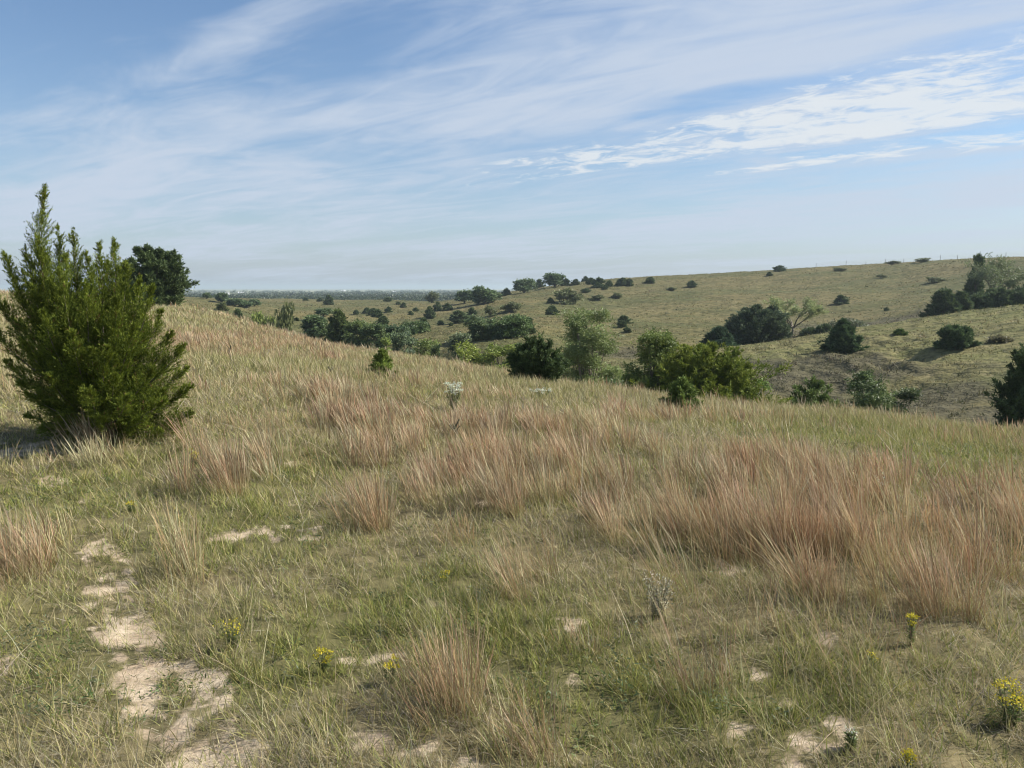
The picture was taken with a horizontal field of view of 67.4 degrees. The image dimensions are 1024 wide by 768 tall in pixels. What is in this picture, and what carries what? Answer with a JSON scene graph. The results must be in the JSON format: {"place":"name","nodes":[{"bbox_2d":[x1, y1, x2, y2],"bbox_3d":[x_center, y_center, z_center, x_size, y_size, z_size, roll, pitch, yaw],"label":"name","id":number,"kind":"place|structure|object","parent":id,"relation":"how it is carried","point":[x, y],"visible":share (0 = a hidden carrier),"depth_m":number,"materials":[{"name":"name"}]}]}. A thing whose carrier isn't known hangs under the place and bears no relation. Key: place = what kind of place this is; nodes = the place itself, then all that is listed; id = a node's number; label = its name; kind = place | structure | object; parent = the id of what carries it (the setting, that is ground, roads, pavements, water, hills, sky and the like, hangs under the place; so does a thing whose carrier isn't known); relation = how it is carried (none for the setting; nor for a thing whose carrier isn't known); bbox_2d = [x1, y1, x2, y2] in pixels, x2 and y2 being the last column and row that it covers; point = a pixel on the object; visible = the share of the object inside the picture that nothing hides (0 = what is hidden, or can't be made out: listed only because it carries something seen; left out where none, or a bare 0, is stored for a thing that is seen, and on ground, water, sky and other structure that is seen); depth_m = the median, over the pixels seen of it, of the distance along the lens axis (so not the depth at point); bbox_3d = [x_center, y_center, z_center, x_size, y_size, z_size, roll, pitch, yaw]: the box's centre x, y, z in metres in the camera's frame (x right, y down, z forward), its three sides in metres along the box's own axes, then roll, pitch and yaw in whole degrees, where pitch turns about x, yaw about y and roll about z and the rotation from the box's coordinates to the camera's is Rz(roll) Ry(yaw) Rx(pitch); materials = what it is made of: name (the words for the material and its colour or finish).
{"place":"outdoors","nodes":[
{"label":"outdoors","id":0,"kind":"place"},
{"bbox_2d":[0,257,1023,767],"bbox_3d":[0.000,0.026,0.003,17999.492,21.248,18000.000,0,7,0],"label":"ground","id":1,"kind":"structure","parent":0,"point":[636,301],"depth_m":4.22,"materials":[{"name":"green plant"}]},
{"bbox_2d":[0,508,80,591],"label":"bunchgrass","id":2,"kind":"object","parent":1,"relation":"on","point":[11,562],"visible":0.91,"depth_m":4.34,"materials":[{"name":"beige plant"}]},
{"bbox_2d":[53,429,134,468],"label":"bunchgrass","id":3,"kind":"object","parent":1,"relation":"on","point":[91,453],"visible":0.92,"depth_m":7.02,"materials":[{"name":"beige plant"}]},
{"bbox_2d":[0,182,196,443],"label":"cedar tree","id":4,"kind":"object","parent":1,"relation":"on","point":[90,352],"visible":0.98,"depth_m":7.75,"materials":[{"name":"green plant"}]},
{"bbox_2d":[109,243,199,306],"bbox_3d":[-21.098,-6.210,44.742,5.252,4.114,4.573,-2,7,-14],"label":"tree","id":5,"kind":"object","parent":1,"relation":"on","point":[163,270],"visible":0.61,"depth_m":44.07,"materials":[{"name":"green plant"}]},
{"bbox_2d":[142,505,218,584],"bbox_3d":[-1.963,0.924,4.493,0.496,0.471,0.406,0,7,0],"label":"bunchgrass","id":6,"kind":"object","parent":1,"relation":"on","point":[181,554],"visible":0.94,"depth_m":4.50,"materials":[{"name":"beige plant"}]},
{"bbox_2d":[213,292,229,301],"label":"leafy tree","id":7,"kind":"object","parent":1,"relation":"on","point":[221,297],"visible":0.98,"depth_m":189.38,"materials":[{"name":"green plant"}]},
{"bbox_2d":[215,301,229,310],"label":"shrub","id":8,"kind":"object","parent":1,"relation":"on","point":[221,306],"visible":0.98,"depth_m":109.59,"materials":[{"name":"green plant"}]},
{"bbox_2d":[190,427,255,497],"bbox_3d":[-2.317,0.618,6.126,0.553,0.632,0.537,0,7,0],"label":"bunchgrass","id":9,"kind":"object","parent":1,"relation":"on","point":[227,473],"visible":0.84,"depth_m":6.14,"materials":[{"name":"beige plant"}]},
{"bbox_2d":[213,617,243,648],"bbox_3d":[-1.299,1.157,3.570,0.129,0.149,0.118,2,7,17],"label":"goldenrod","id":10,"kind":"object","parent":1,"relation":"on","point":[228,632],"visible":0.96,"depth_m":3.56,"materials":[{"name":"yellow plant"}]},
{"bbox_2d":[225,297,244,305],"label":"leafy tree","id":11,"kind":"object","parent":1,"relation":"on","point":[233,301],"visible":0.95,"depth_m":177.11,"materials":[{"name":"green plant"}]},
{"bbox_2d":[251,311,263,323],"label":"leafy shrub","id":12,"kind":"object","parent":1,"relation":"on","point":[256,317],"visible":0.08,"depth_m":79.42,"materials":[{"name":"green plant"}]},
{"bbox_2d":[22,289,514,300],"bbox_3d":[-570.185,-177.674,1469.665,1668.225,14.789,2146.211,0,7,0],"label":"distant woods","id":13,"kind":"object","parent":1,"relation":"on","point":[408,295],"visible":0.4,"depth_m":705.91,"materials":[{"name":"green plant"}]},
{"bbox_2d":[261,315,276,327],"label":"leafy shrub","id":14,"kind":"object","parent":1,"relation":"on","point":[264,321],"visible":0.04,"depth_m":75.81,"materials":[{"name":"green plant"}]},
{"bbox_2d":[270,300,294,331],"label":"shrub","id":15,"kind":"object","parent":1,"relation":"on","point":[284,319],"visible":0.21,"depth_m":72.33,"materials":[{"name":"green plant"}]},
{"bbox_2d":[298,313,328,336],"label":"leafy tree","id":16,"kind":"object","parent":1,"relation":"on","point":[314,325],"visible":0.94,"depth_m":92.20,"materials":[{"name":"green plant"}]},
{"bbox_2d":[313,646,333,672],"bbox_3d":[-0.825,1.204,3.361,0.090,0.124,0.079,0,7,0],"label":"goldenrod","id":17,"kind":"object","parent":1,"relation":"on","point":[323,660],"visible":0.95,"depth_m":3.35,"materials":[{"name":"yellow plant"}]},
{"bbox_2d":[314,308,333,315],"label":"leafy tree","id":18,"kind":"object","parent":1,"relation":"on","point":[324,311],"visible":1,"depth_m":130.55,"materials":[{"name":"green plant"}]},
{"bbox_2d":[323,294,334,304],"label":"cedar tree","id":19,"kind":"object","parent":1,"relation":"on","point":[329,299],"visible":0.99,"depth_m":241.12,"materials":[{"name":"green plant"}]},
{"bbox_2d":[319,307,358,343],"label":"cedar tree","id":20,"kind":"object","parent":1,"relation":"on","point":[334,327],"visible":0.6,"depth_m":83.13,"materials":[{"name":"green plant"}]},
{"bbox_2d":[341,317,371,346],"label":"leafy tree","id":21,"kind":"object","parent":1,"relation":"on","point":[353,326],"visible":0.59,"depth_m":81.78,"materials":[{"name":"green plant"}]},
{"bbox_2d":[313,459,412,533],"bbox_3d":[-1.024,0.773,5.357,0.632,0.542,0.591,-3,8,-25],"label":"bunchgrass","id":22,"kind":"object","parent":1,"relation":"on","point":[379,514],"visible":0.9,"depth_m":5.36,"materials":[{"name":"beige plant"}]},
{"bbox_2d":[358,321,391,349],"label":"leafy tree","id":23,"kind":"object","parent":1,"relation":"on","point":[375,332],"visible":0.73,"depth_m":80.22,"materials":[{"name":"green plant"}]},
{"bbox_2d":[371,308,383,317],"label":"cedar tree","id":24,"kind":"object","parent":1,"relation":"on","point":[377,313],"visible":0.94,"depth_m":150.91,"materials":[{"name":"green plant"}]},
{"bbox_2d":[365,347,400,377],"bbox_3d":[-2.537,-0.366,14.921,0.750,0.723,0.662,0,7,0],"label":"cedar tree","id":25,"kind":"object","parent":1,"relation":"on","point":[382,358],"visible":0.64,"depth_m":14.87,"materials":[{"name":"green plant"}]},
{"bbox_2d":[376,316,389,324],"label":"cedar tree","id":26,"kind":"object","parent":1,"relation":"on","point":[383,320],"visible":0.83,"depth_m":103.32,"materials":[{"name":"green plant"}]},
{"bbox_2d":[380,337,391,350],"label":"leafy shrub","id":27,"kind":"object","parent":1,"relation":"on","point":[386,341],"visible":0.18,"depth_m":51.17,"materials":[{"name":"green plant"}]},
{"bbox_2d":[381,653,399,683],"bbox_3d":[-0.512,1.205,3.238,0.074,0.127,0.073,-6,9,-38],"label":"goldenrod","id":28,"kind":"object","parent":1,"relation":"on","point":[392,665],"visible":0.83,"depth_m":3.24,"materials":[{"name":"yellow plant"}]},
{"bbox_2d":[380,322,413,341],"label":"leafy tree","id":29,"kind":"object","parent":1,"relation":"on","point":[390,329],"visible":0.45,"depth_m":82.37,"materials":[{"name":"green plant"}]},
{"bbox_2d":[389,330,418,353],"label":"leafy shrub","id":30,"kind":"object","parent":1,"relation":"on","point":[401,341],"visible":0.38,"depth_m":65.11,"materials":[{"name":"green plant"}]},
{"bbox_2d":[398,319,430,333],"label":"leafy tree","id":31,"kind":"object","parent":1,"relation":"on","point":[416,326],"visible":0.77,"depth_m":90.50,"materials":[{"name":"green plant"}]},
{"bbox_2d":[413,337,441,357],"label":"leafy shrub","id":32,"kind":"object","parent":1,"relation":"on","point":[425,345],"visible":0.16,"depth_m":57.39,"materials":[{"name":"green plant"}]},
{"bbox_2d":[423,305,436,318],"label":"cedar tree","id":33,"kind":"object","parent":1,"relation":"on","point":[430,312],"visible":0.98,"depth_m":148.65,"materials":[{"name":"green plant"}]},
{"bbox_2d":[425,291,438,302],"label":"shrub","id":34,"kind":"object","parent":1,"relation":"on","point":[431,297],"visible":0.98,"depth_m":246.47,"materials":[{"name":"green plant"}]},
{"bbox_2d":[430,342,442,358],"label":"leafy shrub","id":35,"kind":"object","parent":1,"relation":"on","point":[435,349],"visible":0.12,"depth_m":54.01,"materials":[{"name":"green plant"}]},
{"bbox_2d":[385,603,494,734],"bbox_3d":[-0.282,1.085,2.937,0.452,0.446,0.607,0,7,0],"label":"bunchgrass","id":36,"kind":"object","parent":1,"relation":"on","point":[460,693],"visible":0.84,"depth_m":2.97,"materials":[{"name":"beige plant"}]},
{"bbox_2d":[443,382,462,409],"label":"white wildflower","id":37,"kind":"object","parent":1,"relation":"on","point":[452,390],"visible":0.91,"depth_m":10.86,"materials":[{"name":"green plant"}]},
{"bbox_2d":[445,330,471,359],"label":"leafy shrub","id":38,"kind":"object","parent":1,"relation":"on","point":[459,337],"visible":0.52,"depth_m":61.54,"materials":[{"name":"green plant"}]},
{"bbox_2d":[447,310,470,322],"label":"cedar tree","id":39,"kind":"object","parent":1,"relation":"on","point":[457,316],"visible":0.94,"depth_m":134.15,"materials":[{"name":"green plant"}]},
{"bbox_2d":[454,288,472,303],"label":"leafy tree","id":40,"kind":"object","parent":1,"relation":"on","point":[460,295],"visible":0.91,"depth_m":205.85,"materials":[{"name":"green plant"}]},
{"bbox_2d":[451,339,495,366],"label":"leafy shrub","id":41,"kind":"object","parent":1,"relation":"on","point":[472,356],"visible":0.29,"depth_m":55.63,"materials":[{"name":"green plant"}]},
{"bbox_2d":[463,313,497,339],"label":"leafy tree","id":42,"kind":"object","parent":1,"relation":"on","point":[475,324],"visible":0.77,"depth_m":73.50,"materials":[{"name":"green plant"}]},
{"bbox_2d":[468,285,503,303],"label":"leafy tree","id":43,"kind":"object","parent":1,"relation":"on","point":[479,294],"visible":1,"depth_m":167.03,"materials":[{"name":"green plant"}]},
{"bbox_2d":[484,304,497,315],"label":"shrub","id":44,"kind":"object","parent":1,"relation":"on","point":[489,310],"visible":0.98,"depth_m":131.74,"materials":[{"name":"green plant"}]},
{"bbox_2d":[478,342,516,369],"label":"leafy shrub","id":45,"kind":"object","parent":1,"relation":"on","point":[498,352],"visible":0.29,"depth_m":54.84,"materials":[{"name":"green plant"}]},
{"bbox_2d":[484,323,510,339],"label":"leafy tree","id":46,"kind":"object","parent":1,"relation":"on","point":[490,329],"visible":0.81,"depth_m":71.88,"materials":[{"name":"green plant"}]},
{"bbox_2d":[469,532,531,604],"bbox_3d":[-0.044,0.961,4.149,0.415,0.401,0.357,6,9,41],"label":"bunchgrass","id":47,"kind":"object","parent":1,"relation":"on","point":[506,581],"visible":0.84,"depth_m":4.12,"materials":[{"name":"beige plant"}]},
{"bbox_2d":[499,301,522,311],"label":"shrub","id":48,"kind":"object","parent":1,"relation":"on","point":[510,306],"visible":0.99,"depth_m":133.24,"materials":[{"name":"green plant"}]},
{"bbox_2d":[0,289,1023,703],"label":"russet bunch grass","id":49,"kind":"structure","parent":1,"relation":"on","point":[824,487],"depth_m":5.86,"materials":[{"name":"brown plant"}]},
{"bbox_2d":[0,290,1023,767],"bbox_3d":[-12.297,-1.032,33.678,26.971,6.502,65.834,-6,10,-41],"label":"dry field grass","id":50,"kind":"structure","parent":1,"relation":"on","point":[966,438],"depth_m":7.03,"materials":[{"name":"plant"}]},
{"bbox_2d":[0,256,1023,420],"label":"hillside grass","id":51,"kind":"structure","parent":1,"relation":"on","point":[826,352],"depth_m":90.45,"materials":[{"name":"green plant"}]},
{"bbox_2d":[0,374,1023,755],"bbox_3d":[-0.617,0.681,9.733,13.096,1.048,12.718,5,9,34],"label":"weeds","id":52,"kind":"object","parent":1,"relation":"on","point":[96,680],"visible":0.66,"depth_m":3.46,"materials":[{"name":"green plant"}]},
{"bbox_2d":[491,312,540,338],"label":"leafy tree","id":53,"kind":"object","parent":1,"relation":"on","point":[516,323],"visible":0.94,"depth_m":71.90,"materials":[{"name":"green plant"}]},
{"bbox_2d":[465,663,578,767],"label":"bunchgrass","id":54,"kind":"object","parent":1,"relation":"on","point":[526,749],"visible":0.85,"depth_m":2.72,"materials":[{"name":"beige plant"}]},
{"bbox_2d":[512,277,537,292],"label":"leafy tree","id":55,"kind":"object","parent":1,"relation":"on","point":[523,285],"visible":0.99,"depth_m":208.35,"materials":[{"name":"green plant"}]},
{"bbox_2d":[505,335,573,382],"bbox_3d":[0.644,-0.444,17.779,1.679,1.439,1.443,0,7,0],"label":"cedar tree","id":56,"kind":"object","parent":1,"relation":"on","point":[530,356],"visible":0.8,"depth_m":17.54,"materials":[{"name":"green plant"}]},
{"bbox_2d":[545,305,561,314],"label":"cedar tree","id":57,"kind":"object","parent":1,"relation":"on","point":[551,310],"visible":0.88,"depth_m":129.83,"materials":[{"name":"green plant"}]},
{"bbox_2d":[542,271,565,286],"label":"leafy tree","id":58,"kind":"object","parent":1,"relation":"on","point":[554,279],"visible":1,"depth_m":216.80,"materials":[{"name":"green plant"}]},
{"bbox_2d":[552,287,584,304],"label":"shrub","id":59,"kind":"object","parent":1,"relation":"on","point":[569,295],"visible":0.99,"depth_m":160.26,"materials":[{"name":"green plant"}]},
{"bbox_2d":[559,343,578,381],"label":"leafy shrub","id":60,"kind":"object","parent":1,"relation":"on","point":[567,371],"visible":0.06,"depth_m":41.15,"materials":[{"name":"green plant"}]},
{"bbox_2d":[534,602,608,657],"bbox_3d":[0.288,1.126,3.494,0.250,0.227,0.301,7,10,43],"label":"bunchgrass","id":61,"kind":"object","parent":1,"relation":"on","point":[588,639],"visible":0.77,"depth_m":3.49,"materials":[{"name":"green plant"}]},
{"bbox_2d":[552,306,625,387],"bbox_3d":[4.110,-0.173,40.117,4.208,7.822,4.066,0,7,0],"label":"willow tree","id":62,"kind":"object","parent":1,"relation":"on","point":[579,353],"visible":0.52,"depth_m":39.37,"materials":[{"name":"green plant"}]},
{"bbox_2d":[591,277,605,287],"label":"cedar tree","id":63,"kind":"object","parent":1,"relation":"on","point":[598,282],"visible":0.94,"depth_m":205.06,"materials":[{"name":"green plant"}]},
{"bbox_2d":[615,277,627,285],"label":"cedar tree","id":64,"kind":"object","parent":1,"relation":"on","point":[622,281],"visible":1,"depth_m":207.29,"materials":[{"name":"green plant"}]},
{"bbox_2d":[617,315,633,323],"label":"cedar tree","id":65,"kind":"object","parent":1,"relation":"on","point":[624,318],"visible":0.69,"depth_m":107.28,"materials":[{"name":"green plant"}]},
{"bbox_2d":[621,326,678,392],"bbox_3d":[4.653,-0.357,25.532,2.180,3.139,2.139,0,7,0],"label":"leafy tree","id":66,"kind":"object","parent":1,"relation":"on","point":[662,343],"visible":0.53,"depth_m":25.23,"materials":[{"name":"green plant"}]},
{"bbox_2d":[640,569,675,617],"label":"white wildflower","id":67,"kind":"object","parent":1,"relation":"on","point":[663,599],"visible":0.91,"depth_m":3.86,"materials":[{"name":"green plant"}]},
{"bbox_2d":[658,374,705,409],"bbox_3d":[3.187,0.226,14.339,1.029,0.816,0.885,5,9,34],"label":"cedar tree","id":68,"kind":"object","parent":1,"relation":"on","point":[681,389],"visible":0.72,"depth_m":14.25,"materials":[{"name":"green plant"}]},
{"bbox_2d":[648,642,763,711],"bbox_3d":[0.749,1.153,3.068,0.498,0.295,0.323,0,7,0],"label":"bunchgrass","id":69,"kind":"object","parent":1,"relation":"on","point":[694,677],"visible":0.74,"depth_m":3.07,"materials":[{"name":"green plant"}]},
{"bbox_2d":[623,339,794,404],"bbox_3d":[6.338,0.356,24.799,4.974,3.589,5.466,-5,9,-33],"label":"bush","id":70,"kind":"object","parent":1,"relation":"on","point":[702,370],"visible":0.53,"depth_m":24.18,"materials":[{"name":"green plant"}]},
{"bbox_2d":[699,326,740,346],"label":"cedar tree","id":71,"kind":"object","parent":1,"relation":"on","point":[719,334],"visible":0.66,"depth_m":68.94,"materials":[{"name":"green plant"}]},
{"bbox_2d":[722,303,794,344],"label":"cedar tree","id":72,"kind":"object","parent":1,"relation":"on","point":[755,323],"visible":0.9,"depth_m":78.15,"materials":[{"name":"green plant"}]},
{"bbox_2d":[746,379,773,402],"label":"leafy shrub","id":73,"kind":"object","parent":1,"relation":"on","point":[765,382],"visible":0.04,"depth_m":24.66,"materials":[{"name":"green plant"}]},
{"bbox_2d":[743,419,795,431],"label":"bunchgrass","id":74,"kind":"object","parent":1,"relation":"on","point":[764,426],"visible":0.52,"depth_m":10.12,"materials":[{"name":"beige plant"}]},
{"bbox_2d":[761,294,829,335],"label":"vase shaped tree","id":75,"kind":"object","parent":1,"relation":"on","point":[811,307],"visible":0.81,"depth_m":88.94,"materials":[{"name":"green plant"}]},
{"bbox_2d":[797,326,817,336],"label":"cedar tree","id":76,"kind":"object","parent":1,"relation":"on","point":[805,331],"visible":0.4,"depth_m":85.28,"materials":[{"name":"green plant"}]},
{"bbox_2d":[786,374,845,408],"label":"leafy shrub","id":77,"kind":"object","parent":1,"relation":"on","point":[812,392],"visible":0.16,"depth_m":26.97,"materials":[{"name":"green plant"}]},
{"bbox_2d":[814,322,831,333],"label":"cedar tree","id":78,"kind":"object","parent":1,"relation":"on","point":[824,328],"visible":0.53,"depth_m":84.67,"materials":[{"name":"green plant"}]},
{"bbox_2d":[832,294,850,304],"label":"cedar tree","id":79,"kind":"object","parent":1,"relation":"on","point":[840,299],"visible":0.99,"depth_m":137.93,"materials":[{"name":"green plant"}]},
{"bbox_2d":[817,318,869,353],"bbox_3d":[23.934,-3.390,55.560,3.348,2.929,3.077,7,10,44],"label":"cedar tree","id":80,"kind":"object","parent":1,"relation":"on","point":[842,337],"visible":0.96,"depth_m":55.12,"materials":[{"name":"green plant"}]},
{"bbox_2d":[827,317,871,328],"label":"leafy shrub","id":81,"kind":"object","parent":1,"relation":"on","point":[856,322],"visible":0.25,"depth_m":92.58,"materials":[{"name":"green plant"}]},
{"bbox_2d":[843,726,858,749],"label":"white wildflower","id":82,"kind":"object","parent":1,"relation":"on","point":[851,734],"visible":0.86,"depth_m":2.73,"materials":[{"name":"green plant"}]},
{"bbox_2d":[844,369,897,414],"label":"leafy shrub","id":83,"kind":"object","parent":1,"relation":"on","point":[867,383],"visible":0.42,"depth_m":28.07,"materials":[{"name":"green plant"}]},
{"bbox_2d":[892,328,908,335],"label":"cedar tree","id":84,"kind":"object","parent":1,"relation":"on","point":[901,332],"visible":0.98,"depth_m":58.10,"materials":[{"name":"green plant"}]},
{"bbox_2d":[889,386,923,415],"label":"leafy shrub","id":85,"kind":"object","parent":1,"relation":"on","point":[905,394],"visible":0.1,"depth_m":28.57,"materials":[{"name":"green plant"}]},
{"bbox_2d":[898,748,916,767],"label":"goldenrod","id":86,"kind":"object","parent":1,"relation":"on","point":[908,756],"visible":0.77,"depth_m":2.63,"materials":[{"name":"yellow plant"}]},
{"bbox_2d":[905,612,920,645],"bbox_3d":[1.823,1.120,3.507,0.061,0.156,0.058,0,7,0],"label":"goldenrod","id":87,"kind":"object","parent":1,"relation":"on","point":[912,627],"visible":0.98,"depth_m":3.50,"materials":[{"name":"yellow plant"}]},
{"bbox_2d":[925,276,945,282],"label":"shrub","id":88,"kind":"object","parent":1,"relation":"on","point":[934,279],"visible":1,"depth_m":156.74,"materials":[{"name":"green plant"}]},
{"bbox_2d":[919,286,963,317],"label":"cedar tree","id":89,"kind":"object","parent":1,"relation":"on","point":[944,301],"visible":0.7,"depth_m":84.53,"materials":[{"name":"green plant"}]},
{"bbox_2d":[931,324,983,350],"bbox_3d":[29.194,-3.007,50.603,2.582,2.016,2.902,-4,8,-26],"label":"cedar tree","id":90,"kind":"object","parent":1,"relation":"on","point":[956,336],"visible":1,"depth_m":49.92,"materials":[{"name":"green plant"}]},
{"bbox_2d":[955,290,974,310],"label":"bush","id":91,"kind":"object","parent":1,"relation":"on","point":[965,301],"visible":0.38,"depth_m":84.45,"materials":[{"name":"green plant"}]},
{"bbox_2d":[962,251,985,296],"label":"cedar tree","id":92,"kind":"object","parent":1,"relation":"on","point":[976,285],"visible":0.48,"depth_m":99.88,"materials":[{"name":"green plant"}]},
{"bbox_2d":[969,291,997,309],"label":"bush","id":93,"kind":"object","parent":1,"relation":"on","point":[980,300],"visible":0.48,"depth_m":85.82,"materials":[{"name":"green plant"}]},
{"bbox_2d":[960,252,1023,288],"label":"grey limbed tree","id":94,"kind":"object","parent":1,"relation":"on","point":[996,273],"visible":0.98,"depth_m":93.15,"materials":[{"name":"green plant"}]},
{"bbox_2d":[984,286,1014,308],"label":"bush","id":95,"kind":"object","parent":1,"relation":"on","point":[1000,296],"visible":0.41,"depth_m":85.80,"materials":[{"name":"green plant"}]},
{"bbox_2d":[985,333,1015,342],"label":"leafy shrub","id":96,"kind":"object","parent":1,"relation":"on","point":[999,338],"visible":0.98,"depth_m":49.88,"materials":[{"name":"green plant"}]},
{"bbox_2d":[979,341,1023,427],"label":"cedar tree","id":97,"kind":"object","parent":1,"relation":"on","point":[1011,406],"visible":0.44,"depth_m":25.02,"materials":[{"name":"green plant"}]},
{"bbox_2d":[992,676,1023,726],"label":"goldenrod","id":98,"kind":"object","parent":1,"relation":"on","point":[1015,700],"visible":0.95,"depth_m":2.91,"materials":[{"name":"yellow plant"}]},
{"bbox_2d":[1009,284,1023,304],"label":"cedar tree","id":99,"kind":"object","parent":1,"relation":"on","point":[1018,293],"visible":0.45,"depth_m":85.65,"materials":[{"name":"green plant"}]},
{"bbox_2d":[0,0,1023,288],"label":"sky","id":100,"kind":"structure","parent":0,"point":[269,144],"materials":[{"name":"blue"}]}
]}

